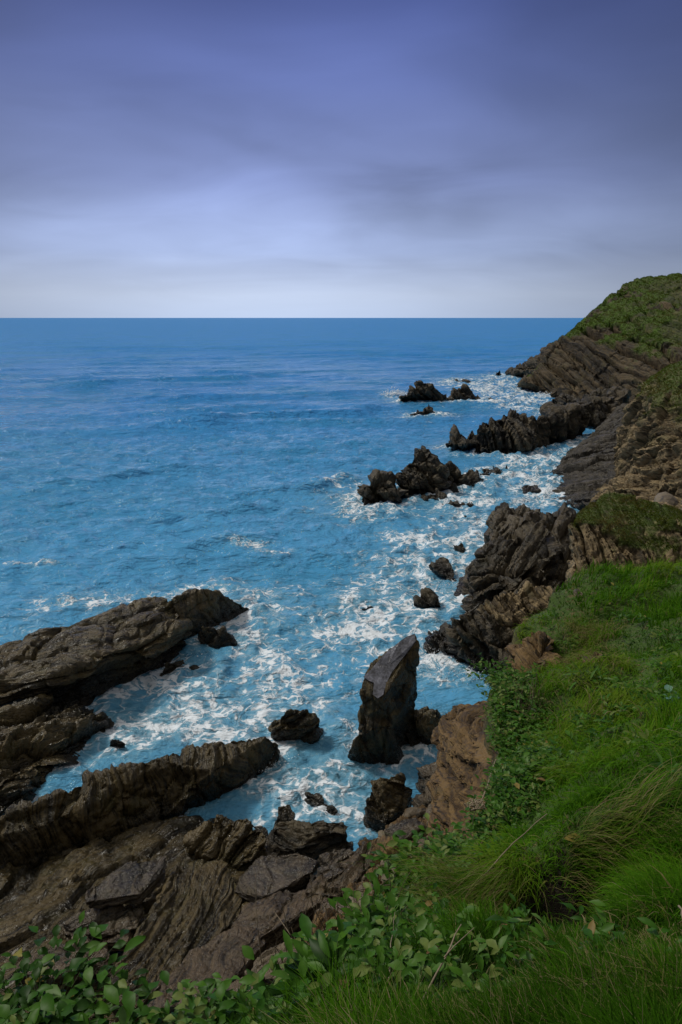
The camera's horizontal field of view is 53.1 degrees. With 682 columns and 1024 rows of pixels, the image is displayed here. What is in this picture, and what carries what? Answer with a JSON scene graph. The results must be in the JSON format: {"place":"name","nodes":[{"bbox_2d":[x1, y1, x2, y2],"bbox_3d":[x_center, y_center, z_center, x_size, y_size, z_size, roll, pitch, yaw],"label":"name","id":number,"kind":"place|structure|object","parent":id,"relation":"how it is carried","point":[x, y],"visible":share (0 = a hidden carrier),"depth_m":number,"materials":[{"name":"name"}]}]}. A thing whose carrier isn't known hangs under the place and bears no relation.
{"place":"outdoors","nodes":[
{"label":"outdoors","id":0,"kind":"place"},
{"bbox_2d":[0,318,594,850],"bbox_3d":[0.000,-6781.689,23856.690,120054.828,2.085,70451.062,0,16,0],"label":"sea","id":1,"kind":"structure","parent":0,"point":[236,460],"depth_m":52.44,"materials":[{"name":"liquid"}]},
{"bbox_2d":[0,694,113,814],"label":"sea rock","id":2,"kind":"object","parent":1,"relation":"in","point":[41,736],"visible":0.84,"depth_m":22.12,"materials":[{"name":"brown stone"}]},
{"bbox_2d":[0,596,192,709],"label":"sea rock","id":3,"kind":"object","parent":1,"relation":"in","point":[85,662],"visible":0.81,"depth_m":26.06,"materials":[{"name":"grey stone"}]},
{"bbox_2d":[110,739,125,747],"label":"sea rock","id":4,"kind":"object","parent":1,"relation":"in","point":[118,743],"visible":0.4,"depth_m":23.01,"materials":[{"name":"black stone"}]},
{"bbox_2d":[0,736,279,866],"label":"rock ridge","id":5,"kind":"object","parent":1,"relation":"in","point":[107,804],"visible":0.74,"depth_m":19.02,"materials":[{"name":"stone"}]},
{"bbox_2d":[160,659,198,676],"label":"sea rock","id":6,"kind":"object","parent":1,"relation":"in","point":[169,668],"visible":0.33,"depth_m":28.05,"materials":[{"name":"black stone"}]},
{"bbox_2d":[168,588,248,648],"bbox_3d":[-6.069,4.764,31.810,3.232,3.057,4.687,0,16,0],"label":"sea rock","id":7,"kind":"object","parent":1,"relation":"in","point":[205,611],"visible":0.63,"depth_m":30.73,"materials":[{"name":"grey stone"}]},
{"bbox_2d":[274,804,294,824],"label":"rock","id":8,"kind":"object","parent":1,"relation":"in","point":[286,813],"visible":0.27,"depth_m":19.37,"materials":[{"name":"grey stone"}]},
{"bbox_2d":[268,709,323,743],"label":"rock","id":9,"kind":"object","parent":1,"relation":"in","point":[301,725],"visible":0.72,"depth_m":23.12,"materials":[{"name":"grey stone"}]},
{"bbox_2d":[304,792,337,814],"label":"rock","id":10,"kind":"object","parent":1,"relation":"in","point":[316,799],"visible":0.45,"depth_m":20.21,"materials":[{"name":"grey stone"}]},
{"bbox_2d":[154,387,573,774],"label":"sea spray","id":11,"kind":"object","parent":1,"relation":"on","point":[392,393],"visible":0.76,"depth_m":35.93,"materials":[{"name":"white liquid"}]},
{"bbox_2d":[347,634,419,764],"bbox_3d":[1.545,6.297,22.491,1.594,4.867,3.037,13,20,38],"label":"standing rock","id":12,"kind":"object","parent":1,"relation":"in","point":[388,695],"visible":0.88,"depth_m":21.84,"materials":[{"name":"stone"}]},
{"bbox_2d":[363,772,411,831],"bbox_3d":[1.342,8.740,19.567,1.503,2.254,1.043,0,16,0],"label":"boulder","id":13,"kind":"object","parent":1,"relation":"in","point":[388,801],"visible":0.65,"depth_m":19.41,"materials":[{"name":"brown stone"}]},
{"bbox_2d":[411,786,431,807],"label":"rock slab","id":14,"kind":"object","parent":1,"relation":"in","point":[424,798],"visible":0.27,"depth_m":19.40,"materials":[{"name":"stone"}]},
{"bbox_2d":[410,403,434,415],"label":"sea islet","id":15,"kind":"object","parent":1,"relation":"in","point":[427,410],"visible":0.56,"depth_m":101.67,"materials":[{"name":"grey stone"}]},
{"bbox_2d":[399,380,446,401],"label":"sea islet","id":16,"kind":"object","parent":1,"relation":"in","point":[421,390],"visible":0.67,"depth_m":115.93,"materials":[{"name":"grey stone"}]},
{"bbox_2d":[405,706,441,746],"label":"rock","id":17,"kind":"object","parent":1,"relation":"in","point":[425,723],"visible":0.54,"depth_m":23.01,"materials":[{"name":"grey stone"}]},
{"bbox_2d":[415,762,436,792],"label":"rock slab","id":18,"kind":"object","parent":1,"relation":"in","point":[425,772],"visible":0.26,"depth_m":20.51,"materials":[{"name":"stone"}]},
{"bbox_2d":[413,587,440,608],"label":"sea rock","id":19,"kind":"object","parent":1,"relation":"in","point":[428,597],"visible":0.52,"depth_m":33.85,"materials":[{"name":"grey stone"}]},
{"bbox_2d":[357,445,507,505],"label":"rock island","id":20,"kind":"object","parent":1,"relation":"in","point":[425,471],"visible":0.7,"depth_m":54.92,"materials":[{"name":"grey stone"}]},
{"bbox_2d":[429,557,456,581],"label":"sea rock","id":21,"kind":"object","parent":1,"relation":"in","point":[441,566],"visible":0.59,"depth_m":38.28,"materials":[{"name":"grey stone"}]},
{"bbox_2d":[420,488,473,506],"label":"sea rock","id":22,"kind":"object","parent":1,"relation":"in","point":[440,495],"visible":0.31,"depth_m":53.59,"materials":[{"name":"grey stone"}]},
{"bbox_2d":[453,543,465,552],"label":"sea rock","id":23,"kind":"object","parent":1,"relation":"in","point":[460,548],"visible":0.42,"depth_m":42.23,"materials":[{"name":"grey stone"}]},
{"bbox_2d":[455,379,470,382],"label":"sea islet","id":24,"kind":"object","parent":1,"relation":"in","point":[466,380],"visible":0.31,"depth_m":152.36,"materials":[{"name":"grey stone"}]},
{"bbox_2d":[450,384,479,399],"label":"sea islet","id":25,"kind":"object","parent":1,"relation":"in","point":[464,392],"visible":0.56,"depth_m":118.72,"materials":[{"name":"grey stone"}]},
{"bbox_2d":[423,609,521,673],"bbox_3d":[6.491,5.492,29.687,5.841,3.254,5.192,4,16,14],"label":"rock buttress","id":26,"kind":"object","parent":1,"relation":"in","point":[471,637],"visible":0.45,"depth_m":28.33,"materials":[{"name":"grey stone"}]},
{"bbox_2d":[454,502,576,612],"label":"rock crag","id":27,"kind":"structure","parent":1,"relation":"in","point":[519,548],"depth_m":34.44,"materials":[{"name":"grey stone"}]},
{"bbox_2d":[477,580,554,628],"bbox_3d":[8.394,4.727,31.398,3.821,3.702,6.448,5,17,18],"label":"rock ledge","id":28,"kind":"object","parent":27,"relation":"attached to","point":[528,600],"visible":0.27,"depth_m":29.61,"materials":[{"name":"brown stone"}]},
{"bbox_2d":[522,485,540,493],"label":"stone","id":29,"kind":"object","parent":1,"relation":"in","point":[532,489],"visible":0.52,"depth_m":56.02,"materials":[{"name":"grey stone"}]},
{"bbox_2d":[445,386,629,453],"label":"rock ridge","id":30,"kind":"object","parent":1,"relation":"in","point":[513,431],"visible":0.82,"depth_m":75.36,"materials":[{"name":"grey stone"}]},
{"bbox_2d":[550,387,630,404],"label":"boulder pile","id":31,"kind":"object","parent":1,"relation":"in","point":[563,399],"visible":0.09,"depth_m":98.03,"materials":[{"name":"grey stone"}]},
{"bbox_2d":[0,0,681,317],"label":"sky","id":32,"kind":"structure","parent":0,"point":[159,158],"materials":[{"name":"blue"}]},
{"bbox_2d":[223,555,681,1023],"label":"hillside","id":33,"kind":"structure","parent":0,"point":[563,910],"depth_m":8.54,"materials":[{"name":"green plant"}]},
{"bbox_2d":[0,921,159,1023],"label":"broad leaf plant","id":34,"kind":"object","parent":33,"relation":"on","point":[65,1006],"visible":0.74,"depth_m":3.00,"materials":[{"name":"green plant"}]},
{"bbox_2d":[0,815,302,1023],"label":"bedrock shelf","id":35,"kind":"object","parent":33,"relation":"on","point":[46,897],"visible":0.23,"depth_m":16.85,"materials":[{"name":"brown stone"}]},
{"bbox_2d":[14,943,88,989],"bbox_3d":[-5.822,9.188,13.742,1.368,0.774,1.155,-12,20,-36],"label":"rock slab","id":36,"kind":"object","parent":35,"relation":"on","point":[61,951],"visible":0.3,"depth_m":13.54,"materials":[{"name":"stone"}]},
{"bbox_2d":[71,935,89,954],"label":"stone","id":37,"kind":"object","parent":36,"relation":"on","point":[87,941],"visible":0.19,"depth_m":13.98,"materials":[{"name":"grey stone"}]},
{"bbox_2d":[86,944,112,974],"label":"stone","id":38,"kind":"object","parent":36,"relation":"on","point":[103,951],"visible":0.46,"depth_m":13.69,"materials":[{"name":"stone"}]},
{"bbox_2d":[63,904,143,940],"bbox_3d":[-5.221,9.045,14.944,1.757,0.507,0.736,-2,16,-8],"label":"rock slab","id":39,"kind":"object","parent":35,"relation":"on","point":[118,918],"visible":0.69,"depth_m":14.89,"materials":[{"name":"stone"}]},
{"bbox_2d":[85,856,166,908],"bbox_3d":[-4.864,8.485,15.550,1.751,0.513,1.108,-4,17,-15],"label":"rock slab","id":40,"kind":"object","parent":39,"relation":"on","point":[134,882],"visible":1,"depth_m":15.37,"materials":[{"name":"stone"}]},
{"bbox_2d":[95,931,132,950],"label":"rock slab","id":41,"kind":"object","parent":35,"relation":"on","point":[111,941],"visible":0.52,"depth_m":14.61,"materials":[{"name":"grey stone"}]},
{"bbox_2d":[103,859,242,1023],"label":"rock slab","id":42,"kind":"object","parent":35,"relation":"on","point":[197,903],"visible":0.69,"depth_m":15.04,"materials":[{"name":"brown stone"}]},
{"bbox_2d":[147,925,264,1023],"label":"rock slab","id":43,"kind":"object","parent":35,"relation":"on","point":[221,954],"visible":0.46,"depth_m":13.53,"materials":[{"name":"stone"}]},
{"bbox_2d":[227,977,252,1012],"bbox_3d":[-1.903,8.881,12.389,0.834,0.672,0.700,-10,19,-32],"label":"rock slab","id":44,"kind":"object","parent":43,"relation":"on","point":[234,985],"visible":0.05,"depth_m":12.51,"materials":[{"name":"stone"}]},
{"bbox_2d":[183,814,266,868],"bbox_3d":[-3.015,9.046,17.874,2.213,1.860,1.102,0,16,0],"label":"boulder","id":45,"kind":"object","parent":35,"relation":"on","point":[238,844],"visible":0.6,"depth_m":17.76,"materials":[{"name":"stone"}]},
{"bbox_2d":[244,937,296,996],"bbox_3d":[-1.281,9.136,13.497,0.831,1.225,1.267,6,17,20],"label":"boulder","id":46,"kind":"object","parent":35,"relation":"on","point":[258,965],"visible":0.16,"depth_m":13.23,"materials":[{"name":"stone"}]},
{"bbox_2d":[235,853,319,902],"bbox_3d":[-1.581,9.115,16.695,1.627,0.990,1.905,10,19,31],"label":"boulder","id":47,"kind":"object","parent":35,"relation":"on","point":[289,872],"visible":0.63,"depth_m":16.51,"materials":[{"name":"stone"}]},
{"bbox_2d":[231,888,327,949],"bbox_3d":[-1.394,9.140,15.425,2.281,0.951,1.330,-13,20,-38],"label":"rock slab","id":48,"kind":"object","parent":35,"relation":"on","point":[294,906],"visible":0.63,"depth_m":15.11,"materials":[{"name":"grey stone"}]},
{"bbox_2d":[265,819,353,859],"bbox_3d":[-0.848,8.723,17.942,2.385,0.984,0.833,0,16,0],"label":"rock slab","id":49,"kind":"object","parent":35,"relation":"on","point":[315,840],"visible":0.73,"depth_m":17.93,"materials":[{"name":"stone"}]},
{"bbox_2d":[305,842,374,898],"bbox_3d":[0.163,8.849,16.584,1.293,0.980,2.618,14,21,39],"label":"rock slab","id":50,"kind":"object","parent":35,"relation":"on","point":[348,875],"visible":0.41,"depth_m":16.11,"materials":[{"name":"grey stone"}]},
{"bbox_2d":[317,863,344,881],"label":"rock slab","id":51,"kind":"object","parent":50,"relation":"on","point":[328,872],"visible":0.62,"depth_m":16.25,"materials":[{"name":"stone"}]},
{"bbox_2d":[318,848,352,866],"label":"stone","id":52,"kind":"object","parent":50,"relation":"on","point":[329,858],"visible":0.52,"depth_m":16.87,"materials":[{"name":"stone"}]},
{"bbox_2d":[133,975,277,1023],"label":"broad leaf plant","id":53,"kind":"object","parent":33,"relation":"on","point":[149,1012],"visible":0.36,"depth_m":2.82,"materials":[{"name":"green plant"}]},
{"bbox_2d":[0,661,590,1023],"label":"undergrowth","id":54,"kind":"object","parent":33,"relation":"on","point":[510,773],"visible":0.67,"depth_m":2.98,"materials":[{"name":"green plant"}]},
{"bbox_2d":[388,914,394,977],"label":"twig","id":55,"kind":"object","parent":54,"relation":"on","point":[391,940],"visible":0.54,"depth_m":2.86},
{"bbox_2d":[424,924,473,998],"bbox_3d":[0.346,1.540,2.340,0.056,0.068,0.324,14,21,40],"label":"twig","id":56,"kind":"object","parent":54,"relation":"on","point":[445,956],"visible":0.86,"depth_m":2.37,"materials":[{"name":"brown wood"}]},
{"bbox_2d":[468,757,505,829],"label":"twig","id":57,"kind":"object","parent":54,"relation":"on","point":[487,784],"visible":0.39,"depth_m":6.96,"materials":[{"name":"brown wood"}]},
{"bbox_2d":[480,814,546,879],"bbox_3d":[1.112,2.203,4.487,0.551,0.364,0.039,-7,17,-23],"label":"twig","id":58,"kind":"object","parent":54,"relation":"on","point":[514,842],"visible":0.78,"depth_m":4.51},
{"bbox_2d":[255,867,355,966],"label":"dry stems","id":59,"kind":"object","parent":33,"relation":"on","point":[305,914],"visible":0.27,"depth_m":4.03,"materials":[{"name":"plant"}]},
{"bbox_2d":[246,913,377,1023],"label":"broad leaf plant","id":60,"kind":"object","parent":33,"relation":"on","point":[320,943],"visible":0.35,"depth_m":2.68,"materials":[{"name":"green plant"}]},
{"bbox_2d":[272,854,411,938],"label":"dry stems","id":61,"kind":"object","parent":33,"relation":"on","point":[363,889],"visible":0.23,"depth_m":4.03,"materials":[{"name":"plant"}]},
{"bbox_2d":[42,575,681,1023],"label":"weeds","id":62,"kind":"object","parent":33,"relation":"on","point":[588,929],"visible":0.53,"depth_m":4.50,"materials":[{"name":"green plant"}]},
{"bbox_2d":[304,805,427,943],"bbox_3d":[1.557,8.992,16.176,3.266,3.463,6.073,5,17,18],"label":"rock ledge","id":63,"kind":"object","parent":33,"relation":"on","point":[383,840],"visible":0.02,"depth_m":15.83,"materials":[{"name":"brown stone"}]},
{"bbox_2d":[315,902,346,913],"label":"rock slab","id":64,"kind":"object","parent":63,"relation":"on","point":[328,905],"visible":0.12,"depth_m":14.77,"materials":[{"name":"grey stone"}]},
{"bbox_2d":[347,807,427,911],"bbox_3d":[1.528,8.178,16.254,2.840,1.972,4.951,0,16,0],"label":"rubble","id":65,"kind":"object","parent":63,"relation":"on","point":[417,812],"visible":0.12,"depth_m":17.77,"materials":[{"name":"stone"}]},
{"bbox_2d":[384,817,426,840],"bbox_3d":[1.680,8.304,17.653,0.984,0.578,0.745,-10,19,-32],"label":"rock slab","id":66,"kind":"object","parent":65,"relation":"on","point":[407,826],"visible":0.51,"depth_m":17.55,"materials":[{"name":"stone"}]},
{"bbox_2d":[418,837,429,847],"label":"rock slab","id":67,"kind":"object","parent":63,"relation":"on","point":[420,840],"visible":0.09,"depth_m":16.51,"materials":[{"name":"stone"}]},
{"bbox_2d":[424,803,431,814],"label":"rock slab","id":68,"kind":"object","parent":63,"relation":"on","point":[428,809],"visible":0.02,"depth_m":18.39,"materials":[{"name":"stone"}]},
{"bbox_2d":[327,877,419,955],"bbox_3d":[0.200,2.269,3.607,0.623,0.264,0.679,-13,20,-38],"label":"broad leaf plant","id":69,"kind":"object","parent":33,"relation":"on","point":[370,913],"visible":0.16,"depth_m":3.76,"materials":[{"name":"green plant"}]},
{"bbox_2d":[361,813,478,899],"bbox_3d":[0.556,2.525,4.800,0.844,0.289,0.932,0,16,0],"label":"broad leaf plant","id":70,"kind":"object","parent":33,"relation":"on","point":[395,857],"visible":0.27,"depth_m":4.87,"materials":[{"name":"green plant"}]},
{"bbox_2d":[384,858,510,918],"bbox_3d":[0.717,2.559,4.059,1.186,1.052,1.335,0,16,0],"label":"grass tussock","id":71,"kind":"object","parent":33,"relation":"on","point":[429,896],"depth_m":4.28,"materials":[{"name":"green plant"}]},
{"bbox_2d":[426,700,498,843],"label":"earth cliff","id":72,"kind":"structure","parent":33,"relation":"on","point":[457,737],"depth_m":11.78,"materials":[{"name":"brown stone"}]},
{"bbox_2d":[465,799,485,837],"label":"dried flower","id":73,"kind":"object","parent":33,"relation":"on","point":[477,804],"visible":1,"depth_m":5.98,"materials":[{"name":"beige plant"}]},
{"bbox_2d":[462,653,514,688],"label":"leafy bush","id":74,"kind":"object","parent":33,"relation":"on","point":[490,671],"visible":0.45,"depth_m":10.62,"materials":[{"name":"green plant"}]},
{"bbox_2d":[479,707,544,756],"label":"leafy bush","id":75,"kind":"object","parent":33,"relation":"on","point":[507,738],"visible":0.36,"depth_m":8.52,"materials":[{"name":"green plant"}]},
{"bbox_2d":[476,670,550,714],"bbox_3d":[2.384,2.550,9.261,1.039,0.448,1.111,0,16,0],"label":"leafy bush","id":76,"kind":"object","parent":33,"relation":"on","point":[505,696],"visible":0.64,"depth_m":9.19,"materials":[{"name":"green plant"}]},
{"bbox_2d":[346,740,681,926],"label":"grass tussock","id":77,"kind":"object","parent":33,"relation":"on","point":[595,837],"depth_m":4.28,"materials":[{"name":"green plant"}]},
{"bbox_2d":[496,973,532,1004],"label":"broad leaf plant","id":78,"kind":"object","parent":33,"relation":"on","point":[503,981],"visible":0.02,"depth_m":2.11,"materials":[{"name":"green plant"}]},
{"bbox_2d":[485,661,547,739],"bbox_3d":[2.304,2.589,8.947,0.791,1.157,0.782,5,17,18],"label":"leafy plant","id":79,"kind":"object","parent":33,"relation":"on","point":[527,698],"visible":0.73,"depth_m":8.91,"materials":[{"name":"green plant"}]},
{"bbox_2d":[504,631,561,678],"bbox_3d":[3.180,6.242,12.351,1.207,9.224,3.129,2,16,8],"label":"rock","id":80,"kind":"object","parent":33,"relation":"on","point":[536,646],"visible":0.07,"depth_m":10.59,"materials":[{"name":"brown stone"}]},
{"bbox_2d":[564,833,591,850],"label":"broad leaf plant","id":81,"kind":"object","parent":33,"relation":"on","point":[567,837],"visible":0.56,"depth_m":4.40,"materials":[{"name":"green plant"}]},
{"bbox_2d":[573,589,583,597],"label":"stone","id":82,"kind":"object","parent":33,"relation":"on","point":[576,592],"visible":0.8,"depth_m":12.71,"materials":[{"name":"grey stone"}]},
{"bbox_2d":[539,641,626,672],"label":"grass tussock","id":83,"kind":"object","parent":33,"relation":"on","point":[577,658],"depth_m":10.08,"materials":[{"name":"green plant"}]},
{"bbox_2d":[579,652,601,663],"bbox_3d":[3.715,6.417,11.219,0.928,9.642,2.468,6,17,20],"label":"earth scar","id":84,"kind":"object","parent":33,"relation":"on","point":[597,654],"visible":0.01,"depth_m":9.75},
{"bbox_2d":[552,610,633,657],"bbox_3d":[4.049,2.060,11.182,1.355,1.120,1.866,0,16,0],"label":"grass tussock","id":85,"kind":"object","parent":33,"relation":"on","point":[580,631],"depth_m":11.24,"materials":[{"name":"green plant"}]},
{"bbox_2d":[562,660,627,694],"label":"fern","id":86,"kind":"object","parent":33,"relation":"on","point":[595,669],"visible":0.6,"depth_m":8.70,"materials":[{"name":"green plant"}]},
{"bbox_2d":[565,490,681,581],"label":"rock outcrop","id":87,"kind":"object","parent":33,"relation":"on","point":[615,526],"visible":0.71,"depth_m":22.86,"materials":[{"name":"brown stone"}]},
{"bbox_2d":[569,791,681,924],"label":"grass tussock","id":88,"kind":"object","parent":33,"relation":"on","point":[660,831],"depth_m":4.04,"materials":[{"name":"green plant"}]},
{"bbox_2d":[663,684,680,703],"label":"waxy plant","id":89,"kind":"object","parent":33,"relation":"on","point":[666,686],"visible":0.3,"depth_m":7.04,"materials":[{"name":"green plant"}]},
{"bbox_2d":[516,273,681,402],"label":"headland","id":90,"kind":"structure","parent":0,"point":[628,335],"depth_m":126.14,"materials":[{"name":"brown stone"}]},
{"bbox_2d":[505,347,544,377],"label":"rock tongue","id":91,"kind":"object","parent":90,"relation":"on","point":[528,367],"visible":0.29,"depth_m":161.67,"materials":[{"name":"grey stone"}]},
{"bbox_2d":[590,361,681,501],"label":"cliff","id":92,"kind":"structure","parent":0,"point":[647,448],"depth_m":48.03,"materials":[{"name":"brown stone"}]},
{"bbox_2d":[652,496,681,508],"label":"rubble slope","id":93,"kind":"structure","parent":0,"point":[678,505],"depth_m":31.20,"materials":[{"name":"brown stone"}]},
{"bbox_2d":[653,491,681,509],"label":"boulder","id":94,"kind":"object","parent":93,"relation":"on","point":[668,498],"visible":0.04,"depth_m":32.06,"materials":[{"name":"stone"}]},
{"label":"terrain","id":95,"kind":"structure","parent":0,"visible":0},
{"bbox_2d":[544,403,627,509],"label":"rock slab","id":96,"kind":"object","parent":95,"relation":"on","point":[585,468],"visible":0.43,"depth_m":59.59,"materials":[{"name":"grey stone"}]}
]}

